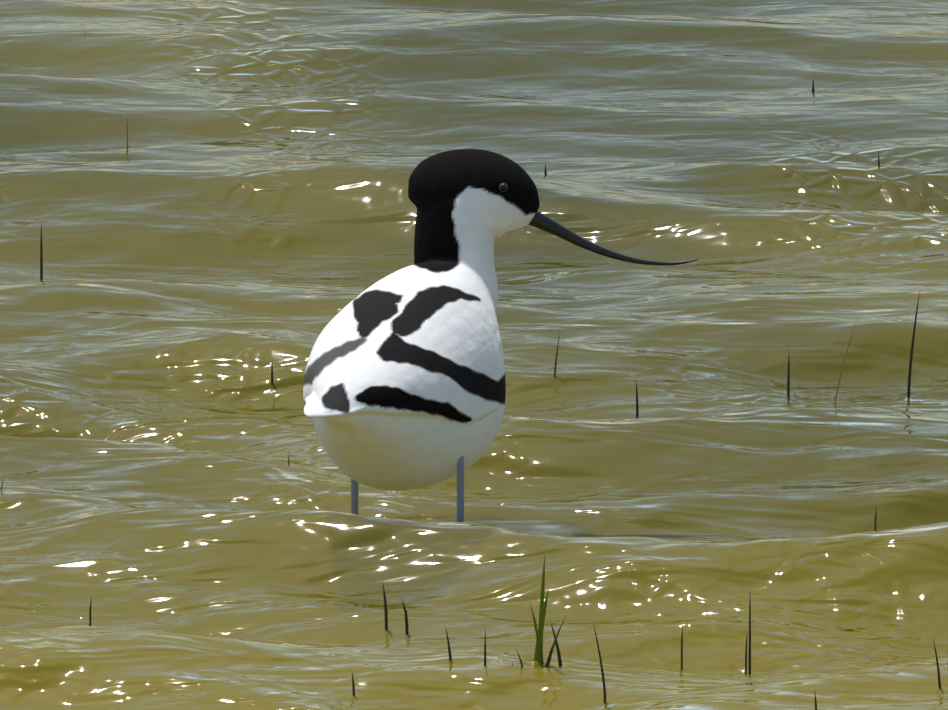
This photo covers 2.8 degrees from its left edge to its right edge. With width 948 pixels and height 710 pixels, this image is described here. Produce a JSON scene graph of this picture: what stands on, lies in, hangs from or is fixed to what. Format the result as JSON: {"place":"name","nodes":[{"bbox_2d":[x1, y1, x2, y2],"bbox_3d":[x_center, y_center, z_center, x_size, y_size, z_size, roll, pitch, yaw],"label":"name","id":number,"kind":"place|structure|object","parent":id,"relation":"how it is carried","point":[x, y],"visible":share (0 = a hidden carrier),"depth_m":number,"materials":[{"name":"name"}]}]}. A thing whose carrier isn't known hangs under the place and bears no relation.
{"place":"outdoors","nodes":[
{"label":"outdoors","id":0,"kind":"place"},
{"bbox_2d":[0,0,947,709],"bbox_3d":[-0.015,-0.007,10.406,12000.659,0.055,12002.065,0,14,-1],"label":"pond water","id":1,"kind":"structure","parent":0,"point":[212,204],"depth_m":10.37,"materials":[{"name":"liquid"}]},
{"label":"pond bed","id":2,"kind":"object","parent":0,"visible":0},
{"bbox_2d":[0,32,947,709],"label":"grass blades","id":3,"kind":"object","parent":2,"relation":"on","point":[538,656],"visible":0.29,"depth_m":9.77,"materials":[{"name":"plant"}]},
{"bbox_2d":[303,149,697,521],"bbox_3d":[-0.020,0.038,10.013,0.121,0.269,0.274,13,19,42],"label":"pied avocet","id":4,"kind":"object","parent":2,"relation":"on","point":[404,386],"visible":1,"depth_m":9.96,"materials":[{"name":"white"}]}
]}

